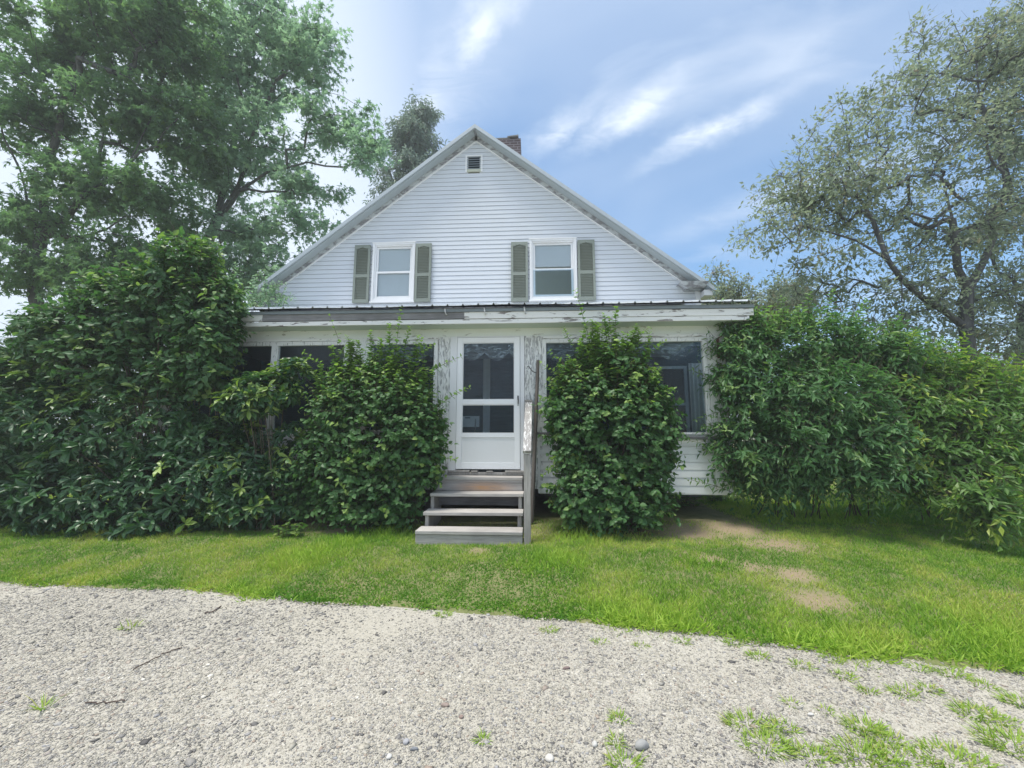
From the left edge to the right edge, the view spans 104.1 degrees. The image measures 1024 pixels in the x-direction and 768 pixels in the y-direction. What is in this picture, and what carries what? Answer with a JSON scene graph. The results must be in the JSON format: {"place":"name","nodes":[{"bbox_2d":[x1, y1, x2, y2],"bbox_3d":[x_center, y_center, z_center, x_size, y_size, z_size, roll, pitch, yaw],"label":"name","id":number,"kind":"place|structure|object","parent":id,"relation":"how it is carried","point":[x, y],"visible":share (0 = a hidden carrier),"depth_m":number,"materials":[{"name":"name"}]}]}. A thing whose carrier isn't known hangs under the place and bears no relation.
{"place":"outdoors","nodes":[
{"label":"outdoors","id":0,"kind":"place"},
{"bbox_2d":[0,481,211,538],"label":"side grass","id":1,"kind":"structure","parent":0,"point":[57,525],"depth_m":5.37,"materials":[{"name":"green plant"}]},
{"bbox_2d":[463,416,478,437],"bbox_3d":[-0.832,1.040,7.178,0.440,0.938,0.516,0,-7,3],"label":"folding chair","id":2,"kind":"object","parent":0,"point":[472,421],"visible":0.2,"depth_m":7.38,"materials":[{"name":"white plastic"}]},
{"bbox_2d":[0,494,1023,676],"bbox_3d":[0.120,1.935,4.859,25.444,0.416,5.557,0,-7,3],"label":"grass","id":3,"kind":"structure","parent":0,"point":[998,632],"depth_m":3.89,"materials":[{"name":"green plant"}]},
{"bbox_2d":[0,581,1023,767],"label":"driveway","id":4,"kind":"structure","parent":0,"point":[431,620],"depth_m":2.31,"materials":[{"name":"grey gravel"}]},
{"bbox_2d":[25,693,61,710],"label":"grass tuft","id":5,"kind":"object","parent":4,"relation":"on","point":[38,708],"visible":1,"depth_m":2.15,"materials":[{"name":"green plant"}]},
{"bbox_2d":[84,699,124,703],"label":"twig","id":6,"kind":"object","parent":4,"relation":"on","point":[105,702],"visible":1,"depth_m":2.17,"materials":[{"name":"wood"}]},
{"bbox_2d":[117,618,143,629],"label":"grass tuft","id":7,"kind":"object","parent":4,"relation":"on","point":[121,628],"visible":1,"depth_m":3.05,"materials":[{"name":"green plant"}]},
{"bbox_2d":[133,647,181,669],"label":"twig","id":8,"kind":"object","parent":4,"relation":"on","point":[157,657],"visible":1,"depth_m":2.61,"materials":[{"name":"wood"}]},
{"bbox_2d":[386,753,391,758],"bbox_3d":[-0.557,1.685,1.806,0.027,0.020,0.022,2,-8,-14],"label":"stone","id":9,"kind":"object","parent":4,"relation":"on","point":[389,756],"visible":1,"depth_m":1.80,"materials":[{"name":"white stone"}]},
{"bbox_2d":[403,738,408,744],"bbox_3d":[-0.503,1.696,1.894,0.029,0.025,0.026,0,-7,0],"label":"stone","id":10,"kind":"object","parent":4,"relation":"on","point":[405,741],"visible":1,"depth_m":1.89,"materials":[{"name":"white stone"}]},
{"bbox_2d":[431,610,453,617],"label":"grass tuft","id":11,"kind":"object","parent":4,"relation":"on","point":[444,613],"visible":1,"depth_m":3.26,"materials":[{"name":"green plant"}]},
{"bbox_2d":[441,702,448,706],"bbox_3d":[-0.361,1.729,2.152,0.046,0.020,0.024,0,-7,-3],"label":"stone","id":12,"kind":"object","parent":4,"relation":"on","point":[445,704],"visible":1,"depth_m":2.15,"materials":[{"name":"beige stone"}]},
{"bbox_2d":[471,728,491,745],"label":"grass tuft","id":13,"kind":"object","parent":4,"relation":"on","point":[481,735],"visible":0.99,"depth_m":1.92,"materials":[{"name":"green plant"}]},
{"bbox_2d":[537,623,558,633],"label":"grass tuft","id":14,"kind":"object","parent":4,"relation":"on","point":[547,630],"visible":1,"depth_m":2.99,"materials":[{"name":"green plant"}]},
{"bbox_2d":[545,753,553,762],"bbox_3d":[0.168,1.682,1.795,0.041,0.030,0.032,-2,-8,16],"label":"stone","id":15,"kind":"object","parent":4,"relation":"on","point":[549,757],"visible":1,"depth_m":1.79,"materials":[{"name":"white stone"}]},
{"bbox_2d":[592,740,597,747],"bbox_3d":[0.390,1.693,1.879,0.027,0.022,0.027,0,-7,-2],"label":"stone","id":16,"kind":"object","parent":4,"relation":"on","point":[594,744],"visible":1,"depth_m":1.87,"materials":[{"name":"white stone"}]},
{"bbox_2d":[590,637,609,644],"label":"grass tuft","id":17,"kind":"object","parent":4,"relation":"on","point":[599,639],"visible":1,"depth_m":2.84,"materials":[{"name":"green plant"}]},
{"bbox_2d":[601,724,630,750],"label":"grass tuft","id":18,"kind":"object","parent":4,"relation":"on","point":[610,742],"visible":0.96,"depth_m":1.90,"materials":[{"name":"green plant"}]},
{"bbox_2d":[605,706,633,724],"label":"grass tuft","id":19,"kind":"object","parent":4,"relation":"on","point":[612,714],"visible":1,"depth_m":2.07,"materials":[{"name":"green plant"}]},
{"bbox_2d":[602,741,648,767],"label":"grass tuft","id":20,"kind":"object","parent":4,"relation":"on","point":[638,757],"visible":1,"depth_m":1.79,"materials":[{"name":"green plant"}]},
{"bbox_2d":[635,739,648,750],"bbox_3d":[0.605,1.683,1.864,0.072,0.039,0.039,4,-8,-31],"label":"stone","id":21,"kind":"object","parent":4,"relation":"on","point":[641,744],"visible":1,"depth_m":1.85,"materials":[{"name":"grey stone"}]},
{"bbox_2d":[633,640,651,647],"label":"grass tuft","id":22,"kind":"object","parent":4,"relation":"on","point":[635,643],"visible":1,"depth_m":2.78,"materials":[{"name":"green plant"}]},
{"bbox_2d":[673,635,691,645],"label":"grass tuft","id":23,"kind":"object","parent":4,"relation":"on","point":[675,638],"visible":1,"depth_m":2.84,"materials":[{"name":"green plant"}]},
{"bbox_2d":[720,636,748,647],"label":"grass tuft","id":24,"kind":"object","parent":4,"relation":"on","point":[727,642],"visible":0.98,"depth_m":2.81,"materials":[{"name":"green plant"}]},
{"bbox_2d":[715,700,786,739],"bbox_3d":[1.194,1.686,2.002,0.295,0.076,0.244,2,-8,-19],"label":"grass tuft","id":25,"kind":"object","parent":4,"relation":"on","point":[728,721],"visible":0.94,"depth_m":2.02,"materials":[{"name":"green plant"}]},
{"bbox_2d":[743,647,773,660],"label":"grass tuft","id":26,"kind":"object","parent":4,"relation":"on","point":[753,654],"visible":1,"depth_m":2.65,"materials":[{"name":"green plant"}]},
{"bbox_2d":[734,720,802,763],"bbox_3d":[1.191,1.677,1.887,0.320,0.068,0.259,0,-7,3],"label":"grass tuft","id":27,"kind":"object","parent":4,"relation":"on","point":[774,742],"visible":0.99,"depth_m":1.89,"materials":[{"name":"green plant"}]},
{"bbox_2d":[759,713,804,735],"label":"grass tuft","id":28,"kind":"object","parent":4,"relation":"on","point":[774,720],"visible":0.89,"depth_m":2.00,"materials":[{"name":"green plant"}]},
{"bbox_2d":[779,695,803,707],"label":"grass tuft","id":29,"kind":"object","parent":4,"relation":"on","point":[789,700],"visible":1,"depth_m":2.20,"materials":[{"name":"green plant"}]},
{"bbox_2d":[786,658,818,671],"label":"grass tuft","id":30,"kind":"object","parent":4,"relation":"on","point":[807,662],"visible":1,"depth_m":2.54,"materials":[{"name":"green plant"}]},
{"bbox_2d":[777,734,838,767],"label":"grass tuft","id":31,"kind":"object","parent":4,"relation":"on","point":[817,751],"visible":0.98,"depth_m":1.83,"materials":[{"name":"green plant"}]},
{"bbox_2d":[813,701,835,716],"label":"grass tuft","id":32,"kind":"object","parent":4,"relation":"on","point":[829,707],"visible":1,"depth_m":2.13,"materials":[{"name":"green plant"}]},
{"bbox_2d":[815,651,846,663],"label":"grass tuft","id":33,"kind":"object","parent":4,"relation":"on","point":[822,656],"visible":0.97,"depth_m":2.62,"materials":[{"name":"green plant"}]},
{"bbox_2d":[826,666,862,681],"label":"grass tuft","id":34,"kind":"object","parent":4,"relation":"on","point":[851,674],"visible":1,"depth_m":2.43,"materials":[{"name":"green plant"}]},
{"bbox_2d":[835,708,893,740],"bbox_3d":[1.761,1.694,1.997,0.280,0.077,0.232,0,-7,3],"label":"grass tuft","id":35,"kind":"object","parent":4,"relation":"on","point":[884,727],"visible":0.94,"depth_m":2.00,"materials":[{"name":"green plant"}]},
{"bbox_2d":[820,728,910,767],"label":"grass tuft","id":36,"kind":"object","parent":4,"relation":"on","point":[884,754],"visible":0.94,"depth_m":1.83,"materials":[{"name":"green plant"}]},
{"bbox_2d":[853,680,882,694],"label":"grass tuft","id":37,"kind":"object","parent":4,"relation":"on","point":[863,689],"visible":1,"depth_m":2.28,"materials":[{"name":"green plant"}]},
{"bbox_2d":[850,724,911,751],"bbox_3d":[1.785,1.690,1.927,0.265,0.060,0.205,0,-7,3],"label":"grass tuft","id":38,"kind":"object","parent":4,"relation":"on","point":[890,732],"visible":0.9,"depth_m":1.93,"materials":[{"name":"green plant"}]},
{"bbox_2d":[870,650,899,664],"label":"grass tuft","id":39,"kind":"object","parent":4,"relation":"on","point":[886,657],"visible":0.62,"depth_m":2.58,"materials":[{"name":"green plant"}]},
{"bbox_2d":[857,733,946,767],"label":"grass tuft","id":40,"kind":"object","parent":4,"relation":"on","point":[933,761],"visible":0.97,"depth_m":1.83,"materials":[{"name":"green plant"}]},
{"bbox_2d":[882,680,924,700],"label":"grass tuft","id":41,"kind":"object","parent":4,"relation":"on","point":[910,695],"visible":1,"depth_m":2.27,"materials":[{"name":"green plant"}]},
{"bbox_2d":[902,661,936,672],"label":"grass tuft","id":42,"kind":"object","parent":4,"relation":"on","point":[923,666],"visible":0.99,"depth_m":2.49,"materials":[{"name":"green plant"}]},
{"bbox_2d":[912,679,948,697],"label":"grass tuft","id":43,"kind":"object","parent":4,"relation":"on","point":[933,685],"visible":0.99,"depth_m":2.30,"materials":[{"name":"green plant"}]},
{"bbox_2d":[929,664,977,678],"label":"grass tuft","id":44,"kind":"object","parent":4,"relation":"on","point":[957,674],"visible":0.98,"depth_m":2.43,"materials":[{"name":"green plant"}]},
{"bbox_2d":[902,734,1005,767],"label":"grass tuft","id":45,"kind":"object","parent":4,"relation":"on","point":[956,753],"visible":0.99,"depth_m":1.82,"materials":[{"name":"green plant"}]},
{"bbox_2d":[943,694,1011,726],"bbox_3d":[2.445,1.708,2.098,0.293,0.062,0.228,0,-7,3],"label":"grass tuft","id":46,"kind":"object","parent":4,"relation":"on","point":[963,705],"visible":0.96,"depth_m":2.12,"materials":[{"name":"green plant"}]},
{"bbox_2d":[966,676,999,693],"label":"grass tuft","id":47,"kind":"object","parent":4,"relation":"on","point":[982,682],"visible":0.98,"depth_m":2.34,"materials":[{"name":"green plant"}]},
{"bbox_2d":[960,716,1023,760],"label":"grass tuft","id":48,"kind":"object","parent":4,"relation":"on","point":[1010,734],"visible":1,"depth_m":1.92,"materials":[{"name":"green plant"}]},
{"bbox_2d":[975,706,1023,728],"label":"grass tuft","id":49,"kind":"object","parent":4,"relation":"on","point":[1005,715],"visible":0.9,"depth_m":2.06,"materials":[{"name":"green plant"}]},
{"bbox_2d":[988,686,1023,708],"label":"grass tuft","id":50,"kind":"object","parent":4,"relation":"on","point":[1014,696],"visible":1,"depth_m":2.21,"materials":[{"name":"green plant"}]},
{"bbox_2d":[0,437,1023,674],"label":"ground","id":51,"kind":"structure","parent":0,"point":[702,513],"depth_m":4.19,"materials":[{"name":"green plant"}]},
{"bbox_2d":[0,357,159,484],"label":"green thicket","id":52,"kind":"object","parent":51,"relation":"on","point":[132,412],"visible":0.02,"depth_m":9.19,"materials":[{"name":"green plant"}]},
{"bbox_2d":[0,0,244,468],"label":"maple","id":53,"kind":"object","parent":51,"relation":"on","point":[148,32],"visible":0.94,"depth_m":10.70,"materials":[{"name":"green plant"}]},
{"bbox_2d":[0,358,251,541],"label":"rhododendron","id":54,"kind":"object","parent":51,"relation":"on","point":[58,462],"visible":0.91,"depth_m":5.49,"materials":[{"name":"green plant"}]},
{"bbox_2d":[0,223,255,517],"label":"tall shrub","id":55,"kind":"object","parent":51,"relation":"on","point":[186,346],"visible":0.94,"depth_m":5.77,"materials":[{"name":"green plant"}]},
{"bbox_2d":[152,262,294,497],"bbox_3d":[-5.811,-0.136,7.889,2.865,4.785,1.298,0,-7,3],"label":"side shrub","id":56,"kind":"object","parent":51,"relation":"on","point":[258,296],"visible":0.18,"depth_m":8.18,"materials":[{"name":"green plant"}]},
{"bbox_2d":[192,357,316,531],"bbox_3d":[-3.631,0.813,5.654,1.746,2.472,0.991,0,-7,3],"label":"rhododendron","id":57,"kind":"object","parent":51,"relation":"on","point":[251,397],"visible":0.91,"depth_m":5.46,"materials":[{"name":"green plant"}]},
{"bbox_2d":[126,0,402,307],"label":"maple","id":58,"kind":"object","parent":51,"relation":"on","point":[292,51],"visible":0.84,"depth_m":12.08,"materials":[{"name":"green plant"}]},
{"bbox_2d":[272,520,308,538],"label":"weed","id":59,"kind":"object","parent":51,"relation":"on","point":[291,530],"visible":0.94,"depth_m":5.16,"materials":[{"name":"green plant"}]},
{"bbox_2d":[276,309,470,536],"bbox_3d":[-2.010,0.454,5.641,2.891,3.163,1.172,0,-7,3],"label":"mock orange","id":60,"kind":"object","parent":51,"relation":"on","point":[338,405],"visible":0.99,"depth_m":5.43,"materials":[{"name":"green plant"}]},
{"bbox_2d":[362,88,450,203],"bbox_3d":[-5.415,-6.133,21.287,5.406,20.102,5.088,-3,-8,23],"label":"conifer","id":61,"kind":"object","parent":51,"relation":"on","point":[410,138],"visible":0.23,"depth_m":21.40,"materials":[{"name":"green plant"}]},
{"bbox_2d":[152,124,753,510],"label":"house","id":62,"kind":"structure","parent":51,"relation":"on","point":[484,253],"depth_m":8.49,"materials":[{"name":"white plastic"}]},
{"bbox_2d":[180,338,348,431],"bbox_3d":[-3.933,0.017,6.352,2.691,1.480,0.084,0,-7,3],"label":"porch window","id":63,"kind":"structure","parent":62,"relation":"in","point":[276,344],"depth_m":6.37,"materials":[{"name":"white paint"}]},
{"bbox_2d":[369,241,415,303],"bbox_3d":[-2.617,-2.461,8.825,1.000,1.399,0.114,0,-7,3],"label":"window","id":64,"kind":"structure","parent":62,"relation":"in","point":[393,263],"depth_m":8.85,"materials":[{"name":"clear glass"}]},
{"bbox_2d":[365,337,438,431],"bbox_3d":[-1.708,0.004,6.251,1.116,1.480,0.115,0,-7,3],"label":"porch window","id":65,"kind":"structure","parent":62,"relation":"in","point":[427,340],"depth_m":6.27,"materials":[{"name":"white paint"}]},
{"bbox_2d":[455,337,519,468],"bbox_3d":[-0.364,0.274,6.103,0.972,2.017,0.115,0,-7,3],"label":"screen door","id":66,"kind":"structure","parent":62,"relation":"in","point":[503,451],"depth_m":6.03,"materials":[{"name":"white wood"}]},
{"bbox_2d":[529,237,578,301],"bbox_3d":[0.891,-2.472,8.641,1.059,1.424,0.114,0,-7,3],"label":"window","id":67,"kind":"structure","parent":62,"relation":"in","point":[561,251],"depth_m":8.69,"materials":[{"name":"clear glass"}]},
{"bbox_2d":[542,334,711,433],"bbox_3d":[1.702,0.004,6.071,2.486,1.515,0.113,0,-7,3],"label":"porch window","id":68,"kind":"structure","parent":62,"relation":"in","point":[656,338],"depth_m":6.07,"materials":[{"name":"white paint"}]},
{"bbox_2d":[650,366,689,434],"bbox_3d":[3.208,0.408,8.102,0.720,1.550,0.050,0,-7,3],"label":"inner window","id":69,"kind":"structure","parent":62,"relation":"in","point":[676,376],"depth_m":8.15,"materials":[{"name":"grey glass"}]},
{"bbox_2d":[688,363,706,434],"bbox_3d":[3.728,0.395,8.001,0.296,1.650,0.056,0,-7,3],"label":"curtain","id":70,"kind":"object","parent":62,"relation":"hanging from","point":[697,403],"visible":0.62,"depth_m":8.01,"materials":[{"name":"grey fabric"}]},
{"bbox_2d":[415,400,532,544],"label":"porch steps","id":71,"kind":"structure","parent":51,"relation":"on","point":[493,489],"depth_m":5.24,"materials":[{"name":"grey wood"}]},
{"bbox_2d":[18,329,1019,450],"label":"woodland","id":72,"kind":"object","parent":51,"relation":"on","point":[930,335],"depth_m":26.61,"materials":[{"name":"green plant"}]},
{"bbox_2d":[526,360,539,524],"bbox_3d":[0.312,0.813,5.775,0.202,2.358,0.065,1,-7,-10],"label":"wooden pole","id":73,"kind":"object","parent":51,"relation":"on","point":[533,476],"visible":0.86,"depth_m":5.75,"materials":[{"name":"grey wood"}]},
{"bbox_2d":[530,288,687,538],"bbox_3d":[1.326,0.328,5.519,2.188,3.376,1.182,0,-7,3],"label":"mock orange","id":74,"kind":"object","parent":51,"relation":"on","point":[619,400],"visible":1,"depth_m":5.27,"materials":[{"name":"green plant"}]},
{"bbox_2d":[677,495,700,506],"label":"weed","id":75,"kind":"object","parent":51,"relation":"on","point":[687,501],"visible":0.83,"depth_m":6.83,"materials":[{"name":"green plant"}]},
{"bbox_2d":[707,495,727,501],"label":"weed","id":76,"kind":"object","parent":51,"relation":"on","point":[715,498],"visible":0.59,"depth_m":7.18,"materials":[{"name":"green plant"}]},
{"bbox_2d":[699,256,837,436],"bbox_3d":[7.388,-0.598,11.731,4.083,6.677,2.204,0,-7,3],"label":"tree","id":77,"kind":"object","parent":51,"relation":"on","point":[731,292],"visible":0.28,"depth_m":11.73,"materials":[{"name":"green plant"}]},
{"bbox_2d":[684,288,972,525],"bbox_3d":[4.473,0.267,5.829,4.053,3.474,2.411,0,-7,3],"label":"forsythia","id":78,"kind":"object","parent":51,"relation":"on","point":[770,468],"visible":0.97,"depth_m":5.47,"materials":[{"name":"green plant"}]},
{"bbox_2d":[722,0,1023,369],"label":"apple tree","id":79,"kind":"object","parent":51,"relation":"on","point":[987,223],"visible":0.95,"depth_m":7.67,"materials":[{"name":"green plant"}]},
{"bbox_2d":[831,329,1023,558],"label":"forsythia","id":80,"kind":"object","parent":51,"relation":"on","point":[972,418],"visible":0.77,"depth_m":5.15,"materials":[{"name":"green plant"}]},
{"bbox_2d":[934,308,1019,381],"bbox_3d":[12.088,0.136,9.745,5.181,4.729,2.482,0,-7,3],"label":"brown thicket","id":81,"kind":"object","parent":51,"relation":"on","point":[987,347],"visible":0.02,"depth_m":9.83,"materials":[{"name":"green plant"}]},
{"bbox_2d":[933,0,1023,389],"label":"apple tree","id":82,"kind":"object","parent":51,"relation":"on","point":[1020,265],"visible":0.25,"depth_m":8.71,"materials":[{"name":"green plant"}]},
{"bbox_2d":[0,0,1023,435],"label":"sky","id":83,"kind":"structure","parent":0,"point":[655,113],"materials":[{"name":"blue"}]},
{"bbox_2d":[699,471,1023,525],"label":"grass","id":84,"kind":"structure","parent":0,"point":[835,520],"depth_m":6.00,"materials":[{"name":"green plant"}]}
]}

